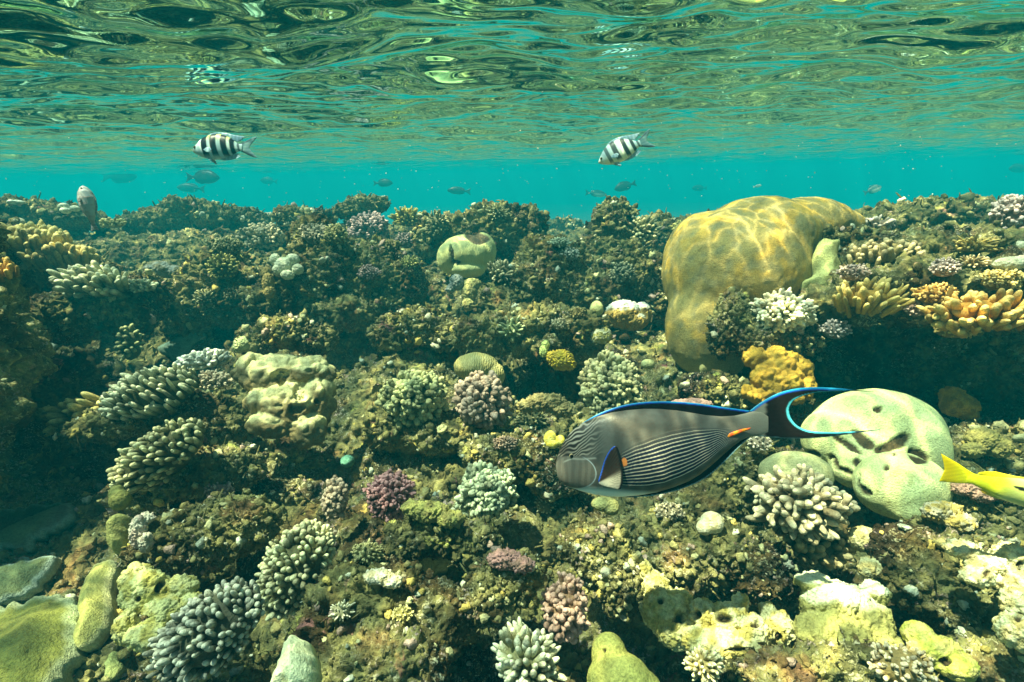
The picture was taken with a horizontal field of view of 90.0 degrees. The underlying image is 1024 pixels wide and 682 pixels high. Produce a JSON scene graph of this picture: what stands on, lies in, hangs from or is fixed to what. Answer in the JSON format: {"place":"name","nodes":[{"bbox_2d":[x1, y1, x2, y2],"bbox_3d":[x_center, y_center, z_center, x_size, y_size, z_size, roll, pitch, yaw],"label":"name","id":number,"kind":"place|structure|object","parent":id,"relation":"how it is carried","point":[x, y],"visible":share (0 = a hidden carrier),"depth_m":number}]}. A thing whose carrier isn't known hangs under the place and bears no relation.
{"place":"outdoors","nodes":[
{"label":"outdoors","id":0,"kind":"place"},
{"bbox_2d":[77,186,98,231],"bbox_3d":[-1.567,-0.492,1.900,0.062,0.167,0.058,-8,8,0],"label":"pale fish","id":1,"kind":"object","parent":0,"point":[87,201],"visible":1,"depth_m":1.88},
{"bbox_2d":[108,485,131,510],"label":"encrusting coral","id":2,"kind":"object","parent":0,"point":[119,497],"visible":1,"depth_m":0.97},
{"bbox_2d":[0,188,1023,681],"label":"ground","id":3,"kind":"structure","parent":0,"point":[526,380],"depth_m":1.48},
{"bbox_2d":[0,223,58,496],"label":"reef rock","id":4,"kind":"object","parent":3,"relation":"on","point":[27,351],"visible":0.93,"depth_m":1.28},
{"bbox_2d":[114,323,144,361],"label":"finger coral","id":5,"kind":"object","parent":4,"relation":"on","point":[129,344],"visible":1,"depth_m":1.83},
{"bbox_2d":[0,555,61,605],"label":"plate coral","id":6,"kind":"object","parent":3,"relation":"on","point":[24,578],"visible":1,"depth_m":1.00},
{"bbox_2d":[0,502,79,553],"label":"plate coral","id":7,"kind":"object","parent":3,"relation":"on","point":[28,528],"visible":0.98,"depth_m":1.13},
{"bbox_2d":[0,594,87,681],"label":"plate coral","id":8,"kind":"object","parent":3,"relation":"on","point":[37,643],"visible":0.95,"depth_m":0.84},
{"bbox_2d":[0,193,106,235],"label":"reef rock","id":9,"kind":"object","parent":3,"relation":"on","point":[77,225],"visible":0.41,"depth_m":3.77},
{"bbox_2d":[0,223,123,299],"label":"reef rock","id":10,"kind":"object","parent":3,"relation":"on","point":[33,281],"visible":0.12,"depth_m":2.33},
{"bbox_2d":[0,219,72,253],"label":"table coral","id":11,"kind":"object","parent":10,"relation":"on","point":[30,235],"visible":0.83,"depth_m":2.20},
{"bbox_2d":[14,242,98,271],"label":"table coral","id":12,"kind":"object","parent":10,"relation":"on","point":[53,255],"visible":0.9,"depth_m":2.22},
{"bbox_2d":[73,560,121,652],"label":"plate coral","id":13,"kind":"object","parent":3,"relation":"on","point":[97,607],"visible":0.97,"depth_m":0.92},
{"bbox_2d":[28,271,177,344],"bbox_3d":[-1.683,-0.135,2.091,0.531,0.280,0.316,-6,19,-13],"label":"reef rock","id":14,"kind":"object","parent":3,"relation":"on","point":[86,331],"visible":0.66,"depth_m":2.00},
{"bbox_2d":[46,260,129,297],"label":"finger coral","id":15,"kind":"object","parent":14,"relation":"on","point":[95,278],"visible":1,"depth_m":1.92},
{"bbox_2d":[56,386,247,447],"bbox_3d":[-0.933,0.207,1.370,0.495,0.162,0.222,-1,18,0],"label":"reef rock","id":16,"kind":"object","parent":3,"relation":"on","point":[114,436],"visible":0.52,"depth_m":1.30},
{"bbox_2d":[39,391,108,436],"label":"table coral","id":17,"kind":"object","parent":16,"relation":"on","point":[66,410],"visible":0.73,"depth_m":1.36},
{"bbox_2d":[98,362,200,422],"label":"coral","id":18,"kind":"object","parent":16,"relation":"on","point":[153,391],"visible":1,"depth_m":1.25},
{"bbox_2d":[110,561,201,652],"bbox_3d":[-0.549,0.406,0.781,0.149,0.085,0.131,-1,18,0],"label":"lobe coral","id":19,"kind":"object","parent":3,"relation":"on","point":[156,597],"visible":0.84,"depth_m":0.77},
{"bbox_2d":[158,333,207,361],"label":"plate coral","id":20,"kind":"object","parent":3,"relation":"on","point":[180,346],"visible":0.84,"depth_m":2.34},
{"bbox_2d":[115,196,273,235],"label":"reef rock","id":21,"kind":"object","parent":3,"relation":"on","point":[133,227],"visible":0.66,"depth_m":4.25},
{"bbox_2d":[122,440,269,516],"bbox_3d":[-0.730,0.317,1.179,0.315,0.132,0.165,-3,18,-6],"label":"reef rock","id":22,"kind":"object","parent":3,"relation":"on","point":[183,492],"visible":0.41,"depth_m":1.14},
{"bbox_2d":[106,417,205,493],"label":"finger coral","id":23,"kind":"object","parent":22,"relation":"on","point":[154,459],"visible":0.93,"depth_m":1.05},
{"bbox_2d":[117,493,283,577],"bbox_3d":[-0.589,0.374,0.980,0.280,0.137,0.156,-10,20,-25],"label":"reef rock","id":24,"kind":"object","parent":3,"relation":"on","point":[215,557],"visible":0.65,"depth_m":0.93},
{"bbox_2d":[106,513,130,555],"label":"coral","id":25,"kind":"object","parent":24,"relation":"on","point":[117,528],"visible":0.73,"depth_m":0.92},
{"bbox_2d":[128,511,156,553],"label":"encrusting coral","id":26,"kind":"object","parent":24,"relation":"on","point":[140,538],"visible":1,"depth_m":0.91},
{"bbox_2d":[172,348,231,369],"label":"finger coral","id":27,"kind":"object","parent":3,"relation":"on","point":[204,358],"visible":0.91,"depth_m":1.67},
{"bbox_2d":[142,576,264,681],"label":"finger coral","id":28,"kind":"object","parent":3,"relation":"on","point":[202,636],"visible":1,"depth_m":0.68},
{"bbox_2d":[159,250,261,337],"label":"reef rock","id":29,"kind":"object","parent":3,"relation":"on","point":[182,313],"visible":0.51,"depth_m":2.33},
{"bbox_2d":[205,251,239,278],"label":"finger coral","id":30,"kind":"object","parent":29,"relation":"on","point":[224,266],"visible":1,"depth_m":2.27},
{"bbox_2d":[194,369,236,389],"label":"cauliflower coral","id":31,"kind":"object","parent":3,"relation":"on","point":[212,380],"visible":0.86,"depth_m":1.56},
{"bbox_2d":[235,222,284,252],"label":"cauliflower coral","id":32,"kind":"object","parent":3,"relation":"on","point":[265,237],"visible":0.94,"depth_m":3.35},
{"bbox_2d":[230,352,336,449],"bbox_3d":[-0.598,0.146,1.333,0.270,0.228,0.226,-1,18,0],"label":"boulder coral","id":33,"kind":"object","parent":3,"relation":"on","point":[292,398],"visible":1,"depth_m":1.29},
{"bbox_2d":[236,315,339,355],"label":"reef rock","id":34,"kind":"object","parent":3,"relation":"on","point":[277,345],"visible":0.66,"depth_m":1.85},
{"bbox_2d":[254,518,337,620],"bbox_3d":[-0.361,0.381,0.856,0.134,0.153,0.130,-5,19,-13],"label":"finger coral","id":35,"kind":"object","parent":3,"relation":"on","point":[299,557],"visible":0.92,"depth_m":0.82},
{"bbox_2d":[270,635,322,681],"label":"rock","id":36,"kind":"object","parent":3,"relation":"on","point":[298,661],"visible":1,"depth_m":0.58},
{"bbox_2d":[238,212,376,334],"bbox_3d":[-0.918,-0.326,2.414,0.610,0.538,0.575,-1,18,0],"label":"reef rock","id":37,"kind":"object","parent":3,"relation":"on","point":[301,286],"visible":0.61,"depth_m":2.25},
{"bbox_2d":[269,253,303,279],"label":"lobe coral","id":38,"kind":"object","parent":37,"relation":"on","point":[288,267],"visible":1,"depth_m":2.17},
{"bbox_2d":[320,475,348,519],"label":"cauliflower coral","id":39,"kind":"object","parent":3,"relation":"on","point":[334,499],"visible":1,"depth_m":1.02},
{"bbox_2d":[346,210,389,239],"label":"cauliflower coral","id":40,"kind":"object","parent":3,"relation":"on","point":[364,225],"visible":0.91,"depth_m":3.61},
{"bbox_2d":[284,554,476,681],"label":"reef rock","id":41,"kind":"object","parent":3,"relation":"on","point":[372,665],"visible":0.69,"depth_m":0.73},
{"bbox_2d":[350,538,384,565],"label":"cauliflower coral","id":42,"kind":"object","parent":41,"relation":"on","point":[368,552],"visible":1,"depth_m":0.79},
{"bbox_2d":[363,567,402,588],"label":"encrusting coral","id":43,"kind":"object","parent":41,"relation":"on","point":[386,578],"visible":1,"depth_m":0.75},
{"bbox_2d":[343,236,429,318],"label":"reef rock","id":44,"kind":"object","parent":3,"relation":"on","point":[398,276],"visible":0.48,"depth_m":2.35},
{"bbox_2d":[362,468,416,521],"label":"cauliflower coral","id":45,"kind":"object","parent":3,"relation":"on","point":[389,493],"visible":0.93,"depth_m":0.99},
{"bbox_2d":[366,305,459,354],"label":"reef rock","id":46,"kind":"object","parent":3,"relation":"on","point":[385,332],"visible":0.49,"depth_m":1.84},
{"bbox_2d":[361,410,513,459],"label":"reef rock","id":47,"kind":"object","parent":3,"relation":"on","point":[445,453],"visible":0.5,"depth_m":1.31},
{"bbox_2d":[374,369,449,428],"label":"cauliflower coral","id":48,"kind":"object","parent":47,"relation":"on","point":[408,398],"visible":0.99,"depth_m":1.29},
{"bbox_2d":[452,370,512,429],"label":"cauliflower coral","id":49,"kind":"object","parent":47,"relation":"on","point":[480,399],"visible":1,"depth_m":1.29},
{"bbox_2d":[381,506,503,568],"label":"reef rock","id":50,"kind":"object","parent":3,"relation":"on","point":[429,537],"visible":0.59,"depth_m":0.91},
{"bbox_2d":[400,498,465,528],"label":"encrusting coral","id":51,"kind":"object","parent":50,"relation":"on","point":[441,514],"visible":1,"depth_m":0.90},
{"bbox_2d":[437,232,495,277],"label":"boulder coral","id":52,"kind":"object","parent":3,"relation":"on","point":[468,256],"visible":0.98,"depth_m":2.66},
{"bbox_2d":[454,352,504,382],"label":"brain coral","id":53,"kind":"object","parent":3,"relation":"on","point":[465,365],"visible":0.75,"depth_m":1.58},
{"bbox_2d":[410,198,549,261],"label":"reef rock","id":54,"kind":"object","parent":3,"relation":"on","point":[425,252],"visible":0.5,"depth_m":3.11},
{"bbox_2d":[454,460,518,519],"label":"cauliflower coral","id":55,"kind":"object","parent":3,"relation":"on","point":[484,488],"visible":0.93,"depth_m":0.99},
{"bbox_2d":[458,554,548,629],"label":"reef rock","id":56,"kind":"object","parent":3,"relation":"on","point":[541,575],"visible":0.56,"depth_m":0.78},
{"bbox_2d":[486,547,535,574],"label":"encrusting coral","id":57,"kind":"object","parent":56,"relation":"on","point":[506,559],"visible":1,"depth_m":0.78},
{"bbox_2d":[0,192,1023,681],"bbox_3d":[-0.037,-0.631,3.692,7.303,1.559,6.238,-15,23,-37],"label":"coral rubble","id":58,"kind":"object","parent":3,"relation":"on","point":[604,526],"visible":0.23,"depth_m":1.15},
{"bbox_2d":[458,432,571,501],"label":"reef rock","id":59,"kind":"object","parent":3,"relation":"on","point":[537,457],"visible":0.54,"depth_m":1.12},
{"bbox_2d":[490,616,566,681],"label":"finger coral","id":60,"kind":"object","parent":3,"relation":"on","point":[523,651],"visible":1,"depth_m":0.64},
{"bbox_2d":[448,300,613,367],"bbox_3d":[0.060,-0.034,1.838,0.605,0.246,0.350,-1,18,0],"label":"reef rock","id":61,"kind":"object","parent":3,"relation":"on","point":[563,339],"visible":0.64,"depth_m":1.73},
{"bbox_2d":[546,349,576,371],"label":"lobe coral","id":62,"kind":"object","parent":61,"relation":"on","point":[562,359],"visible":1,"depth_m":1.56},
{"bbox_2d":[473,234,607,314],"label":"reef rock","id":63,"kind":"object","parent":3,"relation":"on","point":[524,284],"visible":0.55,"depth_m":2.14},
{"bbox_2d":[514,392,577,419],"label":"encrusting coral","id":64,"kind":"object","parent":3,"relation":"on","point":[559,406],"visible":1,"depth_m":1.34},
{"bbox_2d":[540,571,590,644],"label":"cauliflower coral","id":65,"kind":"object","parent":3,"relation":"on","point":[564,607],"visible":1,"depth_m":0.78},
{"bbox_2d":[557,521,642,621],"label":"reef rock","id":66,"kind":"object","parent":3,"relation":"on","point":[622,547],"visible":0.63,"depth_m":0.83},
{"bbox_2d":[580,197,634,267],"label":"reef rock","id":67,"kind":"object","parent":3,"relation":"on","point":[617,230],"visible":0.34,"depth_m":2.83},
{"bbox_2d":[628,215,661,242],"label":"finger coral","id":68,"kind":"object","parent":67,"relation":"on","point":[644,230],"visible":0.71,"depth_m":2.84},
{"bbox_2d":[576,349,643,415],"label":"cauliflower coral","id":69,"kind":"object","parent":3,"relation":"on","point":[607,379],"visible":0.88,"depth_m":1.36},
{"bbox_2d":[591,248,652,324],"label":"reef rock","id":70,"kind":"object","parent":3,"relation":"on","point":[620,289],"visible":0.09,"depth_m":2.26},
{"bbox_2d":[587,632,659,681],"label":"lobe coral","id":71,"kind":"object","parent":3,"relation":"on","point":[613,660],"visible":1,"depth_m":0.61},
{"bbox_2d":[604,299,652,330],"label":"boulder coral","id":72,"kind":"object","parent":3,"relation":"on","point":[626,315],"visible":0.95,"depth_m":2.01},
{"bbox_2d":[614,240,668,326],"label":"reef rock","id":73,"kind":"object","parent":3,"relation":"on","point":[642,271],"visible":0.33,"depth_m":2.23},
{"bbox_2d":[638,559,694,651],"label":"lobe coral","id":74,"kind":"object","parent":3,"relation":"on","point":[663,609],"visible":0.88,"depth_m":0.76},
{"bbox_2d":[682,645,724,681],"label":"finger coral","id":75,"kind":"object","parent":3,"relation":"on","point":[703,664],"visible":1,"depth_m":0.60},
{"bbox_2d":[677,371,753,411],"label":"reef rock","id":76,"kind":"object","parent":3,"relation":"on","point":[710,394],"visible":0.28,"depth_m":1.40},
{"bbox_2d":[741,345,817,404],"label":"lobe coral","id":77,"kind":"object","parent":76,"relation":"on","point":[776,369],"visible":0.92,"depth_m":1.35},
{"bbox_2d":[635,511,796,609],"bbox_3d":[0.363,0.390,0.927,0.268,0.142,0.186,-1,18,0],"label":"reef rock","id":78,"kind":"object","parent":3,"relation":"on","point":[736,544],"visible":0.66,"depth_m":0.87},
{"bbox_2d":[696,511,724,534],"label":"lobe coral","id":79,"kind":"object","parent":78,"relation":"on","point":[710,522],"visible":1,"depth_m":0.89},
{"bbox_2d":[742,463,860,545],"bbox_3d":[0.503,0.279,0.889,0.190,0.118,0.143,-1,18,0],"label":"cauliflower coral","id":80,"kind":"object","parent":78,"relation":"on","point":[812,507],"visible":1,"depth_m":0.86},
{"bbox_2d":[782,530,856,570],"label":"cauliflower coral","id":81,"kind":"object","parent":78,"relation":"on","point":[828,554],"visible":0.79,"depth_m":0.87},
{"bbox_2d":[660,441,775,523],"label":"reef rock","id":82,"kind":"object","parent":3,"relation":"on","point":[713,501],"visible":0.3,"depth_m":1.05},
{"bbox_2d":[681,591,796,659],"bbox_3d":[0.320,0.411,0.730,0.167,0.061,0.095,-1,18,0],"label":"lobe coral","id":83,"kind":"object","parent":3,"relation":"on","point":[733,628],"visible":0.91,"depth_m":0.72},
{"bbox_2d":[661,196,865,373],"bbox_3d":[0.872,-0.200,1.747,0.738,0.570,0.494,-1,18,0],"label":"boulder coral","id":84,"kind":"object","parent":3,"relation":"on","point":[754,247],"visible":0.73,"depth_m":1.57},
{"bbox_2d":[705,292,823,360],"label":"reef rock","id":85,"kind":"object","parent":3,"relation":"on","point":[740,320],"visible":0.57,"depth_m":1.44},
{"bbox_2d":[749,287,818,332],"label":"cauliflower coral","id":86,"kind":"object","parent":85,"relation":"on","point":[782,310],"visible":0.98,"depth_m":1.41},
{"bbox_2d":[758,451,834,482],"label":"boulder coral","id":87,"kind":"object","parent":3,"relation":"on","point":[787,461],"visible":0.43,"depth_m":0.99},
{"bbox_2d":[800,388,953,519],"bbox_3d":[0.782,0.235,1.116,0.275,0.212,0.384,12,22,35],"label":"boulder coral","id":88,"kind":"object","parent":3,"relation":"on","point":[892,467],"visible":0.86,"depth_m":1.08},
{"bbox_2d":[741,626,1023,681],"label":"reef rock","id":89,"kind":"object","parent":3,"relation":"on","point":[854,668],"visible":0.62,"depth_m":0.66},
{"bbox_2d":[792,570,904,646],"bbox_3d":[0.470,0.391,0.727,0.160,0.084,0.118,-1,18,0],"label":"lobe coral","id":90,"kind":"object","parent":89,"relation":"on","point":[828,606],"visible":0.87,"depth_m":0.71},
{"bbox_2d":[867,641,938,681],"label":"cauliflower coral","id":91,"kind":"object","parent":89,"relation":"on","point":[900,663],"visible":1,"depth_m":0.61},
{"bbox_2d":[899,620,980,681],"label":"encrusting coral","id":92,"kind":"object","parent":89,"relation":"on","point":[953,661],"visible":0.82,"depth_m":0.65},
{"bbox_2d":[941,538,1023,653],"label":"lobe coral","id":93,"kind":"object","parent":89,"relation":"on","point":[999,565],"visible":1,"depth_m":0.66},
{"bbox_2d":[798,220,1023,338],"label":"reef rock","id":94,"kind":"object","parent":3,"relation":"on","point":[940,242],"visible":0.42,"depth_m":1.43},
{"bbox_2d":[798,238,841,293],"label":"coral","id":95,"kind":"object","parent":94,"relation":"on","point":[825,260],"visible":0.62,"depth_m":1.53},
{"bbox_2d":[818,318,852,338],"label":"cauliflower coral","id":96,"kind":"object","parent":94,"relation":"on","point":[838,328],"visible":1,"depth_m":1.40},
{"bbox_2d":[832,276,917,317],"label":"coral","id":97,"kind":"object","parent":94,"relation":"on","point":[871,298],"visible":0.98,"depth_m":1.35},
{"bbox_2d":[847,237,925,266],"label":"coral","id":98,"kind":"object","parent":94,"relation":"on","point":[886,250],"visible":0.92,"depth_m":1.41},
{"bbox_2d":[910,282,958,303],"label":"cauliflower coral","id":99,"kind":"object","parent":94,"relation":"on","point":[934,293],"visible":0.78,"depth_m":1.29},
{"bbox_2d":[928,257,962,276],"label":"cauliflower coral","id":100,"kind":"object","parent":94,"relation":"on","point":[942,267],"visible":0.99,"depth_m":1.28},
{"bbox_2d":[916,285,1023,337],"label":"coral","id":101,"kind":"object","parent":94,"relation":"on","point":[976,312],"visible":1,"depth_m":1.18},
{"bbox_2d":[952,233,1003,253],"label":"finger coral","id":102,"kind":"object","parent":94,"relation":"on","point":[972,245],"visible":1,"depth_m":1.37},
{"bbox_2d":[979,268,1023,289],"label":"cauliflower coral","id":103,"kind":"object","parent":94,"relation":"on","point":[996,279],"visible":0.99,"depth_m":1.27},
{"bbox_2d":[988,194,1023,228],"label":"cauliflower coral","id":104,"kind":"object","parent":94,"relation":"on","point":[1007,211],"visible":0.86,"depth_m":1.67},
{"bbox_2d":[803,324,1023,421],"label":"reef rock","id":105,"kind":"object","parent":3,"relation":"on","point":[942,364],"visible":0.52,"depth_m":1.75},
{"bbox_2d":[860,195,996,231],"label":"reef rock","id":106,"kind":"object","parent":3,"relation":"on","point":[949,210],"visible":0.23,"depth_m":2.23},
{"bbox_2d":[863,521,1001,635],"bbox_3d":[0.693,0.368,0.793,0.246,0.143,0.194,-1,18,0],"label":"reef rock","id":107,"kind":"object","parent":3,"relation":"on","point":[902,576],"visible":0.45,"depth_m":0.76},
{"bbox_2d":[845,525,883,578],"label":"lobe coral","id":108,"kind":"object","parent":107,"relation":"on","point":[857,538],"visible":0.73,"depth_m":0.84},
{"bbox_2d":[898,465,1023,539],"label":"reef rock","id":109,"kind":"object","parent":3,"relation":"on","point":[1000,529],"visible":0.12,"depth_m":0.92},
{"bbox_2d":[919,500,978,533],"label":"encrusting coral","id":110,"kind":"object","parent":109,"relation":"on","point":[946,514],"visible":0.99,"depth_m":0.88},
{"bbox_2d":[950,483,998,503],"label":"encrusting coral","id":111,"kind":"object","parent":109,"relation":"on","point":[973,492],"visible":0.63,"depth_m":0.92},
{"bbox_2d":[939,454,1023,506],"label":"yellow fish","id":112,"kind":"object","parent":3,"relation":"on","point":[1005,487],"visible":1,"depth_m":0.63},
{"bbox_2d":[949,422,1023,476],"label":"reef rock","id":113,"kind":"object","parent":3,"relation":"on","point":[991,462],"visible":0.21,"depth_m":1.17},
{"bbox_2d":[937,386,981,420],"bbox_3d":[1.143,0.161,1.308,0.090,0.084,0.080,6,19,21],"label":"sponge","id":114,"kind":"object","parent":113,"relation":"on","point":[957,402],"visible":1,"depth_m":1.29},
{"bbox_2d":[960,426,1015,458],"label":"lobe coral","id":115,"kind":"object","parent":113,"relation":"on","point":[981,441],"visible":1,"depth_m":1.12},
{"bbox_2d":[0,0,1023,181],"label":"water","id":116,"kind":"structure","parent":0,"point":[381,87],"depth_m":1.85},
{"bbox_2d":[192,132,257,163],"bbox_3d":[-1.177,-0.793,2.100,0.266,0.127,0.066,-1,0,0],"label":"striped fish","id":117,"kind":"object","parent":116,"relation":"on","point":[212,147],"visible":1,"depth_m":2.09},
{"bbox_2d":[598,129,654,165],"bbox_3d":[0.443,-0.750,2.000,0.224,0.107,0.056,-19,0,14],"label":"striped fish","id":118,"kind":"object","parent":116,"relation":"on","point":[617,151],"visible":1,"depth_m":1.99},
{"bbox_2d":[0,160,1023,218],"label":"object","id":119,"kind":"structure","parent":0,"point":[846,183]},
{"bbox_2d":[556,387,879,497],"bbox_3d":[0.260,0.131,0.658,0.406,0.145,0.051,0,0,4],"label":"surgeonfish","id":120,"kind":"object","parent":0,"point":[644,449],"visible":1,"depth_m":0.65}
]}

